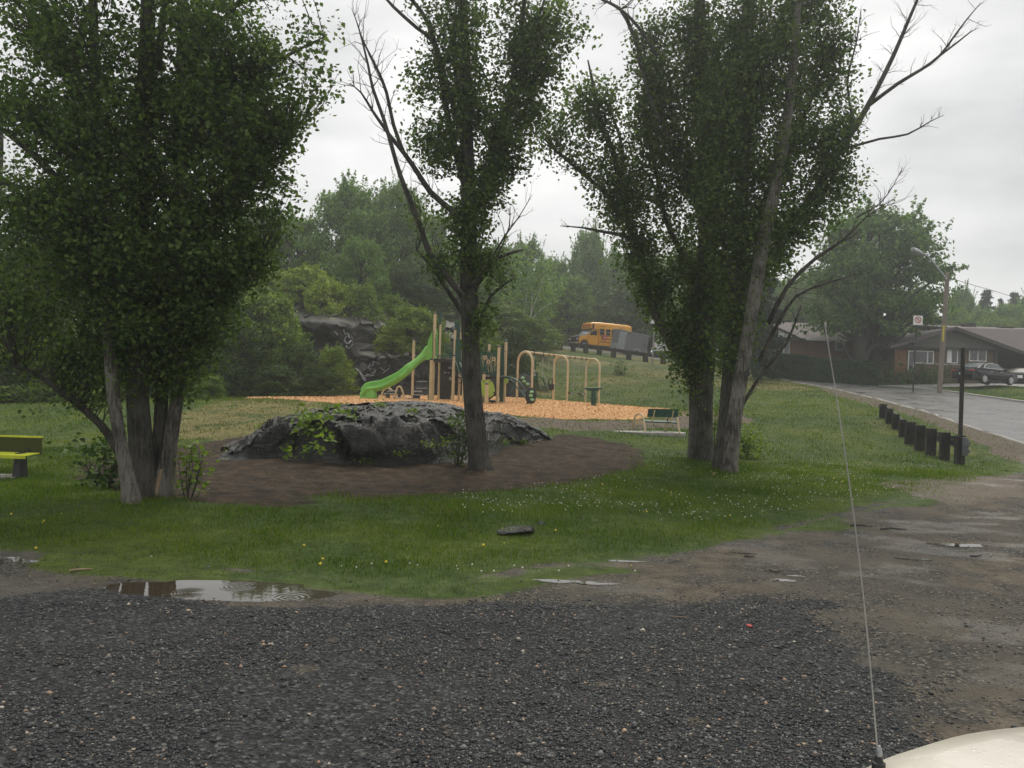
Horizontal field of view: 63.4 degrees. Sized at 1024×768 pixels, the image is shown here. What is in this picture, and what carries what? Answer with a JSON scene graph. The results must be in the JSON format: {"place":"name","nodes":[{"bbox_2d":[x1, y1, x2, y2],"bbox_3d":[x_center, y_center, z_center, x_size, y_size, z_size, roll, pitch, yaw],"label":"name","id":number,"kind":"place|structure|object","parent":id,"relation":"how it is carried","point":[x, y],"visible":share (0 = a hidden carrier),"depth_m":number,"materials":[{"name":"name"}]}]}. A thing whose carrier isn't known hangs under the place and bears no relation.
{"place":"outdoors","nodes":[
{"label":"outdoors","id":0,"kind":"place"},
{"bbox_2d":[248,395,660,419],"bbox_3d":[-2.215,0.911,37.661,20.324,0.524,18.483,2,0,0],"label":"wood chip surface","id":1,"kind":"object","parent":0,"point":[547,412],"visible":0.3,"depth_m":33.72,"materials":[{"name":"wood"}]},
{"bbox_2d":[301,368,347,395],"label":"bush","id":2,"kind":"object","parent":1,"relation":"on","point":[325,378],"visible":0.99,"depth_m":43.14,"materials":[{"name":"green plant"}]},
{"bbox_2d":[360,311,535,404],"bbox_3d":[-2.775,-1.199,37.793,7.749,4.416,4.545,2,0,0],"label":"play structure","id":3,"kind":"object","parent":1,"relation":"on","point":[493,363],"visible":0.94,"depth_m":37.40,"materials":[{"name":"beige paint"}]},
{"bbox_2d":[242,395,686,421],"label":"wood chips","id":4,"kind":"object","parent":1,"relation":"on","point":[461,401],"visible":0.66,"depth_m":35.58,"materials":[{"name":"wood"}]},
{"bbox_2d":[516,351,600,403],"bbox_3d":[2.574,-0.261,44.273,1.171,2.720,6.950,2,0,36],"label":"swing frame","id":5,"kind":"object","parent":1,"relation":"on","point":[555,360],"visible":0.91,"depth_m":43.89,"materials":[{"name":"beige paint"}]},
{"bbox_2d":[527,364,548,392],"bbox_3d":[1.395,-0.492,42.501,0.781,1.866,1.100,2,0,36],"label":"adaptive swing","id":6,"kind":"object","parent":5,"relation":"hanging from","point":[538,387],"visible":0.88,"depth_m":42.25,"materials":[{"name":"plastic"}]},
{"bbox_2d":[0,445,1017,600],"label":"grass","id":7,"kind":"structure","parent":0,"point":[26,489],"depth_m":12.73,"materials":[{"name":"green plant"}]},
{"bbox_2d":[0,558,1023,767],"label":"gravel lot","id":8,"kind":"structure","parent":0,"point":[293,744],"depth_m":5.71,"materials":[{"name":"grey gravel"}]},
{"bbox_2d":[824,322,1023,767],"bbox_3d":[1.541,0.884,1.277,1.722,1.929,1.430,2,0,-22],"label":"parked truck","id":9,"kind":"object","parent":8,"relation":"on","point":[1001,748],"visible":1,"depth_m":1.49,"materials":[{"name":"beige paint"}]},
{"bbox_2d":[0,310,1023,599],"bbox_3d":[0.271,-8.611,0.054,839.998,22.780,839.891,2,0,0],"label":"ground","id":10,"kind":"structure","parent":0,"point":[444,592],"depth_m":13.22,"materials":[{"name":"green plant"}]},
{"bbox_2d":[0,384,40,401],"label":"bush","id":11,"kind":"object","parent":10,"relation":"on","point":[8,395],"visible":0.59,"depth_m":36.33,"materials":[{"name":"green plant"}]},
{"bbox_2d":[0,435,43,477],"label":"park bench","id":12,"kind":"object","parent":10,"relation":"on","point":[18,449],"visible":0.98,"depth_m":16.83,"materials":[{"name":"yellow plastic"}]},
{"bbox_2d":[0,325,58,395],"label":"bush","id":13,"kind":"object","parent":10,"relation":"on","point":[10,379],"visible":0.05,"depth_m":38.98,"materials":[{"name":"green plant"}]},
{"bbox_2d":[0,86,98,418],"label":"poplar tree","id":14,"kind":"object","parent":10,"relation":"on","point":[28,274],"visible":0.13,"depth_m":18.41,"materials":[{"name":"green plant"}]},
{"bbox_2d":[26,376,82,401],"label":"bush","id":15,"kind":"object","parent":10,"relation":"on","point":[51,396],"visible":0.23,"depth_m":36.45,"materials":[{"name":"green plant"}]},
{"bbox_2d":[47,424,125,489],"bbox_3d":[-7.441,1.325,14.937,1.309,1.202,1.586,2,0,26],"label":"shrub","id":16,"kind":"object","parent":10,"relation":"on","point":[106,479],"visible":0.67,"depth_m":14.84,"materials":[{"name":"green plant"}]},
{"bbox_2d":[0,0,353,503],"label":"poplar tree","id":17,"kind":"object","parent":10,"relation":"on","point":[190,279],"visible":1,"depth_m":12.78,"materials":[{"name":"green plant"}]},
{"bbox_2d":[189,373,227,398],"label":"bush","id":18,"kind":"object","parent":10,"relation":"on","point":[215,386],"visible":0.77,"depth_m":37.80,"materials":[{"name":"green plant"}]},
{"bbox_2d":[185,322,242,394],"bbox_3d":[-15.651,-1.351,41.987,3.697,4.092,3.870,2,0,45],"label":"bush","id":19,"kind":"object","parent":10,"relation":"on","point":[230,371],"visible":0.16,"depth_m":42.12,"materials":[{"name":"green plant"}]},
{"bbox_2d":[200,303,272,394],"bbox_3d":[-14.738,-1.847,43.926,4.131,5.022,4.325,2,0,-16],"label":"bush","id":20,"kind":"object","parent":10,"relation":"on","point":[248,364],"visible":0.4,"depth_m":43.48,"materials":[{"name":"green plant"}]},
{"bbox_2d":[228,279,312,394],"bbox_3d":[-13.611,-2.494,45.599,5.173,6.746,5.378,2,0,-3],"label":"bush","id":21,"kind":"object","parent":10,"relation":"on","point":[269,310],"visible":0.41,"depth_m":44.57,"materials":[{"name":"green plant"}]},
{"bbox_2d":[235,265,306,301],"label":"bush","id":22,"kind":"object","parent":10,"relation":"on","point":[287,281],"visible":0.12,"depth_m":52.68,"materials":[{"name":"green plant"}]},
{"bbox_2d":[250,362,307,396],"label":"bush","id":23,"kind":"object","parent":10,"relation":"on","point":[276,385],"visible":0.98,"depth_m":41.99,"materials":[{"name":"green plant"}]},
{"bbox_2d":[254,309,317,390],"bbox_3d":[-12.358,-1.646,44.988,3.070,4.980,3.191,2,0,45],"label":"bush","id":24,"kind":"object","parent":10,"relation":"on","point":[275,357],"visible":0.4,"depth_m":44.45,"materials":[{"name":"green plant"}]},
{"bbox_2d":[279,340,318,394],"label":"bush","id":25,"kind":"object","parent":10,"relation":"on","point":[298,355],"visible":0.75,"depth_m":43.54,"materials":[{"name":"green plant"}]},
{"bbox_2d":[267,207,334,291],"bbox_3d":[-16.918,-9.723,65.944,6.394,9.001,6.908,2,0,-7],"label":"forest tree","id":26,"kind":"object","parent":10,"relation":"on","point":[305,226],"visible":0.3,"depth_m":64.70,"materials":[{"name":"green plant"}]},
{"bbox_2d":[279,400,358,459],"bbox_3d":[-4.481,1.101,19.544,1.946,1.473,2.122,2,0,0],"label":"shrub","id":27,"kind":"object","parent":10,"relation":"on","point":[313,427],"visible":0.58,"depth_m":19.36,"materials":[{"name":"green plant"}]},
{"bbox_2d":[298,271,352,316],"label":"bush","id":28,"kind":"object","parent":10,"relation":"on","point":[316,290],"visible":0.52,"depth_m":50.69,"materials":[{"name":"green plant"}]},
{"bbox_2d":[313,341,359,395],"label":"bush","id":29,"kind":"object","parent":10,"relation":"on","point":[335,358],"visible":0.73,"depth_m":44.22,"materials":[{"name":"green plant"}]},
{"bbox_2d":[287,169,410,283],"bbox_3d":[-12.286,-10.919,63.735,9.273,11.691,7.686,2,0,0],"label":"forest tree","id":30,"kind":"object","parent":10,"relation":"on","point":[347,212],"visible":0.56,"depth_m":62.60,"materials":[{"name":"green plant"}]},
{"bbox_2d":[327,232,392,303],"bbox_3d":[-10.389,-7.007,56.780,4.984,6.646,5.196,2,0,-37],"label":"forest tree","id":31,"kind":"object","parent":10,"relation":"on","point":[361,251],"visible":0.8,"depth_m":56.30,"materials":[{"name":"green plant"}]},
{"bbox_2d":[342,277,389,330],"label":"bush","id":32,"kind":"object","parent":10,"relation":"on","point":[366,299],"visible":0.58,"depth_m":51.52,"materials":[{"name":"green plant"}]},
{"bbox_2d":[235,300,536,395],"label":"rock cliff","id":33,"kind":"structure","parent":10,"relation":"on","point":[354,336],"depth_m":48.71,"materials":[{"name":"grey stone"}]},
{"bbox_2d":[271,261,337,306],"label":"bush","id":34,"kind":"object","parent":33,"relation":"on","point":[303,274],"visible":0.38,"depth_m":51.72,"materials":[{"name":"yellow plant"}]},
{"bbox_2d":[372,326,410,355],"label":"bush","id":35,"kind":"object","parent":33,"relation":"on","point":[394,333],"visible":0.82,"depth_m":48.30,"materials":[{"name":"green plant"}]},
{"bbox_2d":[376,299,444,357],"bbox_3d":[-5.872,-3.233,49.032,3.621,3.449,3.764,2,0,32],"label":"bush","id":36,"kind":"object","parent":33,"relation":"on","point":[411,320],"visible":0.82,"depth_m":48.39,"materials":[{"name":"green plant"}]},
{"bbox_2d":[416,314,452,358],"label":"bush","id":37,"kind":"object","parent":33,"relation":"on","point":[445,337],"visible":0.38,"depth_m":48.55,"materials":[{"name":"green plant"}]},
{"bbox_2d":[377,292,404,319],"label":"bush","id":38,"kind":"object","parent":10,"relation":"on","point":[392,302],"visible":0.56,"depth_m":54.50,"materials":[{"name":"green plant"}]},
{"bbox_2d":[363,166,435,289],"bbox_3d":[-9.212,-11.111,65.964,6.908,11.851,6.394,2,0,-15],"label":"forest tree","id":39,"kind":"object","parent":10,"relation":"on","point":[398,222],"visible":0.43,"depth_m":64.61,"materials":[{"name":"green plant"}]},
{"bbox_2d":[379,255,441,312],"bbox_3d":[-7.641,-6.827,60.020,5.129,4.754,5.542,2,0,25],"label":"forest tree","id":40,"kind":"object","parent":10,"relation":"on","point":[395,279],"visible":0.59,"depth_m":58.92,"materials":[{"name":"green plant"}]},
{"bbox_2d":[386,261,459,318],"bbox_3d":[-6.699,-6.863,60.994,5.910,4.606,6.385,2,0,39],"label":"forest tree","id":41,"kind":"object","parent":10,"relation":"on","point":[444,302],"visible":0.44,"depth_m":59.44,"materials":[{"name":"green plant"}]},
{"bbox_2d":[409,212,459,294],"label":"forest tree","id":42,"kind":"object","parent":10,"relation":"on","point":[437,238],"visible":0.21,"depth_m":70.79,"materials":[{"name":"green plant"}]},
{"bbox_2d":[435,254,500,316],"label":"forest tree","id":43,"kind":"object","parent":10,"relation":"on","point":[458,299],"visible":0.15,"depth_m":65.44,"materials":[{"name":"green plant"}]},
{"bbox_2d":[479,308,503,351],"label":"bush","id":44,"kind":"object","parent":10,"relation":"on","point":[494,347],"visible":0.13,"depth_m":50.09,"materials":[{"name":"green plant"}]},
{"bbox_2d":[478,238,529,304],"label":"forest tree","id":45,"kind":"object","parent":10,"relation":"on","point":[510,267],"visible":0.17,"depth_m":79.09,"materials":[{"name":"green plant"}]},
{"bbox_2d":[480,301,533,330],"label":"bush","id":46,"kind":"object","parent":10,"relation":"on","point":[512,315],"visible":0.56,"depth_m":65.06,"materials":[{"name":"green plant"}]},
{"bbox_2d":[0,320,1023,479],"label":"grass","id":47,"kind":"structure","parent":10,"relation":"on","point":[233,397],"depth_m":30.30,"materials":[{"name":"green plant"}]},
{"bbox_2d":[497,526,534,534],"bbox_3d":[0.055,2.064,11.631,0.502,0.148,0.578,2,0,11],"label":"flat rock","id":48,"kind":"object","parent":10,"relation":"on","point":[509,530],"visible":0.75,"depth_m":11.47,"materials":[{"name":"grey stone"}]},
{"bbox_2d":[496,324,540,383],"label":"bush","id":49,"kind":"object","parent":10,"relation":"on","point":[519,342],"visible":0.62,"depth_m":50.96,"materials":[{"name":"green plant"}]},
{"bbox_2d":[504,229,557,322],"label":"forest tree","id":50,"kind":"object","parent":10,"relation":"on","point":[534,246],"visible":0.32,"depth_m":85.15,"materials":[{"name":"green plant"}]},
{"bbox_2d":[490,234,577,330],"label":"tree","id":51,"kind":"object","parent":10,"relation":"on","point":[541,281],"visible":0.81,"depth_m":71.31,"materials":[{"name":"green plant"}]},
{"bbox_2d":[514,316,566,352],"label":"bush","id":52,"kind":"object","parent":10,"relation":"on","point":[534,328],"visible":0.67,"depth_m":67.34,"materials":[{"name":"green plant"}]},
{"bbox_2d":[151,440,939,571],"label":"clover flowers","id":53,"kind":"object","parent":10,"relation":"on","point":[522,567],"visible":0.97,"depth_m":14.74,"materials":[{"name":"white plant"}]},
{"bbox_2d":[536,251,583,340],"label":"forest tree","id":54,"kind":"object","parent":10,"relation":"on","point":[563,266],"visible":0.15,"depth_m":99.01,"materials":[{"name":"green plant"}]},
{"bbox_2d":[541,270,603,341],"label":"forest tree","id":55,"kind":"object","parent":10,"relation":"on","point":[580,314],"visible":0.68,"depth_m":90.24,"materials":[{"name":"green plant"}]},
{"bbox_2d":[559,216,615,331],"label":"forest tree","id":56,"kind":"object","parent":10,"relation":"on","point":[584,262],"visible":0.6,"depth_m":96.95,"materials":[{"name":"green plant"}]},
{"bbox_2d":[592,245,637,323],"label":"forest tree","id":57,"kind":"object","parent":10,"relation":"on","point":[615,273],"visible":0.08,"depth_m":102.23,"materials":[{"name":"green plant"}]},
{"bbox_2d":[558,342,677,365],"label":"timber guardrail","id":58,"kind":"object","parent":10,"relation":"on","point":[629,353],"visible":0.57,"depth_m":72.88,"materials":[{"name":"brown wood"}]},
{"bbox_2d":[588,284,652,350],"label":"forest tree","id":59,"kind":"object","parent":10,"relation":"on","point":[617,305],"visible":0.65,"depth_m":91.19,"materials":[{"name":"green plant"}]},
{"bbox_2d":[603,329,649,352],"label":"cargo trailer","id":60,"kind":"object","parent":10,"relation":"on","point":[628,340],"visible":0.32,"depth_m":77.18,"materials":[{"name":"silver metal"}]},
{"bbox_2d":[529,0,750,460],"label":"poplar tree","id":61,"kind":"object","parent":10,"relation":"on","point":[655,130],"visible":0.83,"depth_m":21.99,"materials":[{"name":"green plant"}]},
{"bbox_2d":[614,252,678,352],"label":"forest tree","id":62,"kind":"object","parent":10,"relation":"on","point":[649,351],"visible":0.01,"depth_m":98.58,"materials":[{"name":"green plant"}]},
{"bbox_2d":[613,430,685,436],"bbox_3d":[4.514,1.668,28.000,2.700,0.135,1.500,2,0,0],"label":"bench pad","id":63,"kind":"object","parent":10,"relation":"on","point":[665,433],"visible":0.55,"depth_m":27.39,"materials":[{"name":"concrete"}]},
{"bbox_2d":[631,409,680,433],"bbox_3d":[4.841,1.268,28.000,1.482,0.892,1.258,2,0,0],"label":"park bench","id":64,"kind":"object","parent":63,"relation":"on","point":[667,413],"visible":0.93,"depth_m":27.72,"materials":[{"name":"beige paint"}]},
{"bbox_2d":[637,289,719,354],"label":"forest tree","id":65,"kind":"object","parent":10,"relation":"on","point":[651,336],"visible":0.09,"depth_m":90.98,"materials":[{"name":"green plant"}]},
{"bbox_2d":[739,422,773,458],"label":"shrub","id":66,"kind":"object","parent":10,"relation":"on","point":[747,441],"visible":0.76,"depth_m":22.91,"materials":[{"name":"green plant"}]},
{"bbox_2d":[749,272,786,380],"bbox_3d":[18.418,-6.062,60.115,3.858,11.914,3.845,2,0,44],"label":"spruce tree","id":67,"kind":"object","parent":10,"relation":"on","point":[772,371],"visible":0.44,"depth_m":59.65,"materials":[{"name":"green plant"}]},
{"bbox_2d":[773,265,815,322],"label":"skyline tree","id":68,"kind":"object","parent":10,"relation":"on","point":[795,304],"visible":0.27,"depth_m":98.72,"materials":[{"name":"green plant"}]},
{"bbox_2d":[750,322,882,368],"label":"brick house","id":69,"kind":"structure","parent":10,"relation":"on","point":[810,343],"depth_m":71.00,"materials":[{"name":"brown"}]},
{"bbox_2d":[757,351,879,385],"bbox_3d":[22.889,-1.153,62.321,8.617,2.653,1.780,2,0,14],"label":"hedge","id":70,"kind":"object","parent":10,"relation":"on","point":[818,369],"visible":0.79,"depth_m":61.53,"materials":[{"name":"green plant"}]},
{"bbox_2d":[800,264,847,322],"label":"skyline tree","id":71,"kind":"object","parent":10,"relation":"on","point":[818,301],"visible":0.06,"depth_m":95.52,"materials":[{"name":"green plant"}]},
{"bbox_2d":[675,0,991,472],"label":"poplar tree","id":72,"kind":"object","parent":10,"relation":"on","point":[761,229],"visible":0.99,"depth_m":20.54,"materials":[{"name":"green plant"}]},
{"bbox_2d":[789,190,969,381],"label":"maple tree","id":73,"kind":"object","parent":10,"relation":"on","point":[883,268],"visible":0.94,"depth_m":65.39,"materials":[{"name":"green plant"}]},
{"bbox_2d":[877,356,937,384],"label":"shrub","id":74,"kind":"object","parent":10,"relation":"on","point":[903,380],"visible":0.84,"depth_m":64.48,"materials":[{"name":"green plant"}]},
{"bbox_2d":[879,404,969,464],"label":"bollards","id":75,"kind":"object","parent":10,"relation":"on","point":[913,433],"visible":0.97,"depth_m":26.88,"materials":[{"name":"brown wood"}]},
{"bbox_2d":[912,363,957,383],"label":"shrub","id":76,"kind":"object","parent":10,"relation":"on","point":[934,374],"visible":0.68,"depth_m":64.62,"materials":[{"name":"green plant"}]},
{"bbox_2d":[871,323,1023,382],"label":"brick house","id":77,"kind":"structure","parent":10,"relation":"on","point":[1002,347],"depth_m":66.44,"materials":[{"name":"brown brick"}]},
{"bbox_2d":[913,351,933,362],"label":"window","id":78,"kind":"structure","parent":77,"relation":"in","point":[921,356],"depth_m":66.45,"materials":[{"name":"white glass"}]},
{"bbox_2d":[969,350,986,361],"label":"window","id":79,"kind":"structure","parent":77,"relation":"in","point":[974,355],"depth_m":66.45,"materials":[{"name":"white glass"}]},
{"bbox_2d":[937,302,982,326],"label":"skyline tree","id":80,"kind":"object","parent":10,"relation":"on","point":[962,316],"visible":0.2,"depth_m":99.01,"materials":[{"name":"green plant"}]},
{"bbox_2d":[958,348,964,434],"bbox_3d":[13.675,0.764,25.254,0.121,3.720,0.500,2,0,29],"label":"sign post","id":81,"kind":"object","parent":10,"relation":"on","point":[961,393],"visible":0.82,"depth_m":25.27,"materials":[{"name":"black metal"}]},
{"bbox_2d":[948,278,981,313],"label":"skyline tree","id":82,"kind":"object","parent":10,"relation":"on","point":[968,297],"visible":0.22,"depth_m":110.96,"materials":[{"name":"green plant"}]},
{"bbox_2d":[977,289,993,310],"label":"skyline tree","id":83,"kind":"object","parent":10,"relation":"on","point":[987,295],"visible":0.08,"depth_m":117.77,"materials":[{"name":"grey plant"}]},
{"bbox_2d":[970,301,1001,323],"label":"skyline tree","id":84,"kind":"object","parent":10,"relation":"on","point":[985,311],"visible":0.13,"depth_m":107.34,"materials":[{"name":"green plant"}]},
{"bbox_2d":[976,309,1018,327],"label":"skyline tree","id":85,"kind":"object","parent":10,"relation":"on","point":[996,320],"visible":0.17,"depth_m":99.03,"materials":[{"name":"green plant"}]},
{"bbox_2d":[985,299,1023,322],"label":"skyline tree","id":86,"kind":"object","parent":10,"relation":"on","point":[1009,310],"visible":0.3,"depth_m":105.05,"materials":[{"name":"green plant"}]},
{"bbox_2d":[0,453,1023,743],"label":"muddy lot","id":87,"kind":"structure","parent":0,"point":[994,571],"depth_m":8.80,"materials":[{"name":"brown soil"}]},
{"bbox_2d":[0,557,38,563],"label":"water","id":88,"kind":"structure","parent":87,"relation":"on","point":[9,560],"depth_m":9.09,"materials":[{"name":"grey liquid"}]},
{"bbox_2d":[104,578,336,601],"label":"water","id":89,"kind":"structure","parent":87,"relation":"on","point":[234,590],"depth_m":8.09,"materials":[{"name":"grey liquid"}]},
{"bbox_2d":[48,500,911,591],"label":"weeds","id":90,"kind":"object","parent":87,"relation":"on","point":[354,557],"visible":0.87,"depth_m":9.94,"materials":[{"name":"plant"}]},
{"bbox_2d":[0,479,1023,733],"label":"pebbles","id":91,"kind":"object","parent":87,"relation":"on","point":[782,599],"visible":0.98,"depth_m":8.74,"materials":[{"name":"grey stone"}]},
{"bbox_2d":[0,0,1023,351],"label":"sky","id":92,"kind":"structure","parent":0,"point":[969,168],"materials":[{"name":"white"}]},
{"bbox_2d":[73,351,1023,507],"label":"bare soil","id":93,"kind":"structure","parent":0,"point":[559,465],"depth_m":18.29,"materials":[{"name":"brown soil"}]},
{"bbox_2d":[169,440,219,497],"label":"shrub","id":94,"kind":"object","parent":93,"relation":"on","point":[191,480],"visible":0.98,"depth_m":13.59,"materials":[{"name":"green plant"}]},
{"bbox_2d":[197,399,551,466],"bbox_3d":[-2.809,1.266,22.300,11.815,1.745,7.544,2,0,-21],"label":"rock outcrop","id":95,"kind":"object","parent":93,"relation":"on","point":[395,433],"visible":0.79,"depth_m":19.57,"materials":[{"name":"grey stone"}]},
{"bbox_2d":[442,405,467,466],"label":"shrub","id":96,"kind":"object","parent":93,"relation":"on","point":[458,454],"visible":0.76,"depth_m":19.11,"materials":[{"name":"green plant"}]},
{"bbox_2d":[325,0,602,470],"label":"poplar tree","id":97,"kind":"object","parent":93,"relation":"on","point":[477,193],"visible":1,"depth_m":18.44,"materials":[{"name":"green plant"}]},
{"bbox_2d":[557,345,1023,441],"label":"road","id":98,"kind":"structure","parent":0,"point":[1001,417],"depth_m":43.78,"materials":[{"name":"grey asphalt"}]},
{"bbox_2d":[568,322,631,347],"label":"school bus","id":99,"kind":"object","parent":98,"relation":"on","point":[597,333],"visible":0.61,"depth_m":82.71,"materials":[{"name":"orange metal"}]},
{"bbox_2d":[556,344,1023,402],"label":"kerb","id":100,"kind":"structure","parent":98,"relation":"on","point":[1000,398],"depth_m":51.98,"materials":[{"name":"concrete"}]},
{"bbox_2d":[566,348,1023,443],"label":"kerb","id":101,"kind":"structure","parent":98,"relation":"on","point":[1005,437],"depth_m":40.45,"materials":[{"name":"concrete"}]},
{"bbox_2d":[912,316,922,391],"bbox_3d":[25.816,-1.720,52.974,0.600,5.281,0.201,2,0,0],"label":"parking sign","id":102,"kind":"object","parent":98,"relation":"on","point":[917,320],"visible":0.99,"depth_m":52.97,"materials":[{"name":"metal"}]},
{"bbox_2d":[911,247,949,392],"bbox_3d":[26.803,-3.861,53.266,2.652,9.723,0.700,2,0,-4],"label":"street lamp","id":103,"kind":"object","parent":98,"relation":"on","point":[918,252],"visible":0.96,"depth_m":53.37,"materials":[{"name":"brown wood"}]},
{"bbox_2d":[886,383,1023,387],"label":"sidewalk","id":104,"kind":"structure","parent":0,"point":[958,385],"depth_m":62.06,"materials":[{"name":"concrete"}]},
{"bbox_2d":[951,363,1017,384],"bbox_3d":[33.492,-0.731,58.743,5.032,1.510,2.160,2,0,-26],"label":"sedan car","id":105,"kind":"object","parent":104,"relation":"on","point":[985,373],"visible":0.87,"depth_m":57.88,"materials":[{"name":"black paint"}]},
{"bbox_2d":[1001,367,1023,382],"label":"sedan car","id":106,"kind":"object","parent":104,"relation":"on","point":[1018,372],"visible":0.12,"depth_m":64.04,"materials":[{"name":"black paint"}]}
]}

